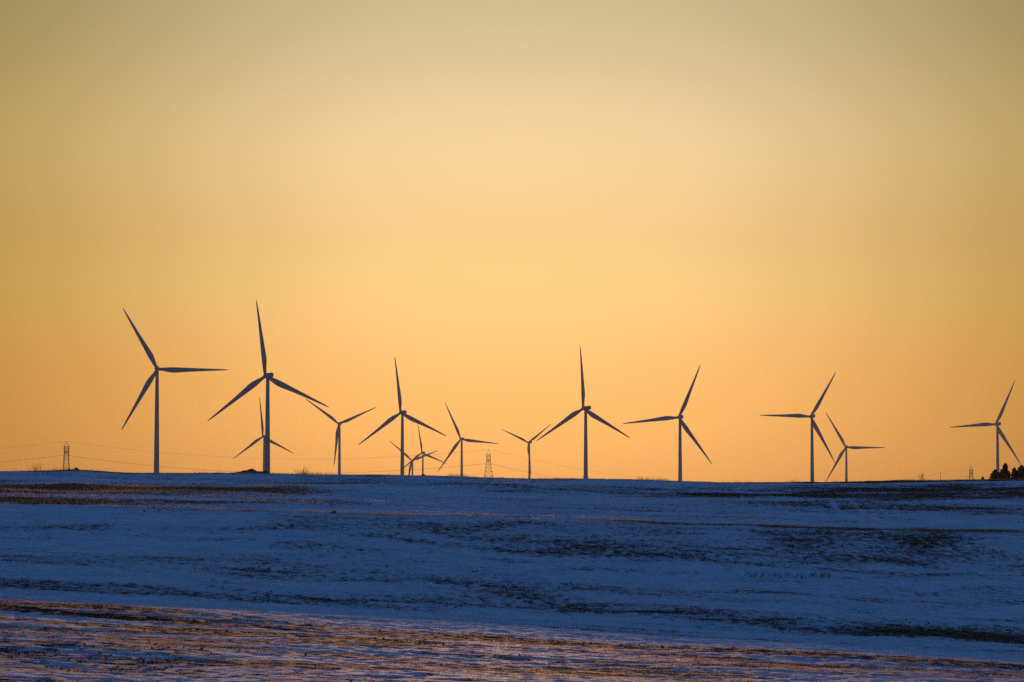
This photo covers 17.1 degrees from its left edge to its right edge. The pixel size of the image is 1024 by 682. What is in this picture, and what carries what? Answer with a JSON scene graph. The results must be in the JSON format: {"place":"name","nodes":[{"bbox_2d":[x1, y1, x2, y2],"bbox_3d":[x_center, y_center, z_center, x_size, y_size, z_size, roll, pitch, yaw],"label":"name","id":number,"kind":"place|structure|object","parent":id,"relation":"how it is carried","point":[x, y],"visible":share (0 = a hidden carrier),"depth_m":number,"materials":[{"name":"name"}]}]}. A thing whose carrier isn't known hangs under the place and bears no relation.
{"place":"outdoors","nodes":[
{"label":"outdoors","id":0,"kind":"place"},
{"bbox_2d":[0,470,1023,681],"bbox_3d":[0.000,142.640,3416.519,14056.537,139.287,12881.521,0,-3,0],"label":"ground","id":1,"kind":"structure","parent":0,"point":[120,533],"depth_m":241.47,"materials":[{"name":"white snow"}]},
{"bbox_2d":[63,441,69,469],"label":"lattice pylon","id":2,"kind":"object","parent":1,"relation":"on","point":[67,451],"visible":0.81,"depth_m":2847.79,"materials":[{"name":"metal"}]},
{"bbox_2d":[68,455,485,472],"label":"overhead cable","id":3,"kind":"object","parent":2,"relation":"hanging from","point":[235,471],"visible":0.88,"depth_m":2840.31,"materials":[{"name":"metal"}]},
{"bbox_2d":[68,441,487,458],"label":"overhead cable","id":4,"kind":"object","parent":2,"relation":"hanging from","point":[271,458],"visible":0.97,"depth_m":2849.37,"materials":[{"name":"metal"}]},
{"bbox_2d":[121,309,227,472],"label":"wind turbine","id":5,"kind":"object","parent":1,"relation":"on","point":[155,374],"visible":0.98,"depth_m":2796.83,"materials":[{"name":"paint"}]},
{"bbox_2d":[0,481,349,507],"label":"dry grass","id":6,"kind":"structure","parent":1,"relation":"on","point":[105,500],"depth_m":358.97,"materials":[{"name":"brown plant"}]},
{"bbox_2d":[231,469,268,472],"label":"earth mound","id":7,"kind":"object","parent":1,"relation":"on","point":[250,470],"visible":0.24,"depth_m":638.77,"materials":[{"name":"soil"}]},
{"bbox_2d":[233,398,293,470],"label":"wind turbine","id":8,"kind":"object","parent":1,"relation":"on","point":[260,438],"visible":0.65,"depth_m":5038.81,"materials":[{"name":"paint"}]},
{"bbox_2d":[208,300,327,472],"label":"wind turbine","id":9,"kind":"object","parent":1,"relation":"on","point":[256,382],"visible":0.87,"depth_m":2575.04,"materials":[{"name":"paint"}]},
{"bbox_2d":[305,398,375,474],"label":"wind turbine","id":10,"kind":"object","parent":1,"relation":"on","point":[338,436],"visible":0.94,"depth_m":4637.19,"materials":[{"name":"paint"}]},
{"bbox_2d":[358,359,445,474],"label":"wind turbine","id":11,"kind":"object","parent":1,"relation":"on","point":[395,416],"visible":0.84,"depth_m":3511.71,"materials":[{"name":"paint"}]},
{"bbox_2d":[390,441,438,474],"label":"wind turbine","id":12,"kind":"object","parent":1,"relation":"on","point":[412,460],"visible":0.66,"depth_m":6440.14,"materials":[{"name":"paint"}]},
{"bbox_2d":[404,426,446,473],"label":"wind turbine","id":13,"kind":"object","parent":1,"relation":"on","point":[424,453],"visible":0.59,"depth_m":6625.37,"materials":[{"name":"paint"}]},
{"bbox_2d":[438,403,497,475],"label":"wind turbine","id":14,"kind":"object","parent":1,"relation":"on","point":[457,443],"visible":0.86,"depth_m":4933.69,"materials":[{"name":"paint"}]},
{"bbox_2d":[484,449,492,476],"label":"lattice pylon","id":15,"kind":"object","parent":1,"relation":"on","point":[488,461],"visible":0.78,"depth_m":2847.20,"materials":[{"name":"metal"}]},
{"bbox_2d":[0,598,1023,681],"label":"stubble","id":16,"kind":"object","parent":1,"relation":"on","point":[702,662],"visible":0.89,"depth_m":120.97,"materials":[{"name":"brown plant"}]},
{"bbox_2d":[0,471,1023,681],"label":"soil clods","id":17,"kind":"object","parent":1,"relation":"on","point":[351,680],"visible":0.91,"depth_m":251.34,"materials":[{"name":"brown soil"}]},
{"bbox_2d":[0,466,1023,482],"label":"dry grass","id":18,"kind":"structure","parent":1,"relation":"on","point":[658,479],"depth_m":447.18,"materials":[{"name":"brown plant"}]},
{"bbox_2d":[5,501,1023,533],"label":"dry grass","id":19,"kind":"structure","parent":1,"relation":"on","point":[738,523],"depth_m":303.47,"materials":[{"name":"brown plant"}]},
{"bbox_2d":[502,424,550,478],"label":"wind turbine","id":20,"kind":"object","parent":1,"relation":"on","point":[528,449],"visible":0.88,"depth_m":6099.34,"materials":[{"name":"paint"}]},
{"bbox_2d":[536,347,629,478],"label":"wind turbine","id":21,"kind":"object","parent":1,"relation":"on","point":[586,409],"visible":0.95,"depth_m":3174.37,"materials":[{"name":"paint"}]},
{"bbox_2d":[623,366,711,480],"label":"wind turbine","id":22,"kind":"object","parent":1,"relation":"on","point":[682,423],"visible":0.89,"depth_m":3410.03,"materials":[{"name":"paint"}]},
{"bbox_2d":[746,571,830,579],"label":"weeds","id":23,"kind":"object","parent":1,"relation":"on","point":[787,575],"visible":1,"depth_m":253.67,"materials":[{"name":"brown plant"}]},
{"bbox_2d":[760,372,835,481],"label":"wind turbine","id":24,"kind":"object","parent":1,"relation":"on","point":[813,422],"visible":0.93,"depth_m":3739.89,"materials":[{"name":"paint"}]},
{"bbox_2d":[826,413,885,481],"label":"wind turbine","id":25,"kind":"object","parent":1,"relation":"on","point":[845,451],"visible":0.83,"depth_m":4882.98,"materials":[{"name":"paint"}]},
{"bbox_2d":[953,381,1020,471],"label":"wind turbine","id":26,"kind":"object","parent":1,"relation":"on","point":[997,424],"visible":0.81,"depth_m":3997.23,"materials":[{"name":"paint"}]},
{"bbox_2d":[989,469,1000,478],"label":"conifer","id":27,"kind":"object","parent":1,"relation":"on","point":[995,474],"visible":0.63,"depth_m":898.91,"materials":[{"name":"green plant"}]},
{"bbox_2d":[1000,463,1010,478],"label":"conifer","id":28,"kind":"object","parent":1,"relation":"on","point":[1005,472],"visible":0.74,"depth_m":904.74,"materials":[{"name":"green plant"}]},
{"bbox_2d":[1007,467,1019,478],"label":"conifer","id":29,"kind":"object","parent":1,"relation":"on","point":[1015,474],"visible":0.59,"depth_m":897.87,"materials":[{"name":"green plant"}]},
{"bbox_2d":[1018,465,1023,478],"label":"conifer","id":30,"kind":"object","parent":1,"relation":"on","point":[1021,470],"visible":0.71,"depth_m":901.72,"materials":[{"name":"green plant"}]},
{"bbox_2d":[0,0,1023,481],"label":"sky","id":31,"kind":"structure","parent":0,"point":[774,199],"materials":[{"name":"orange"}]}
]}

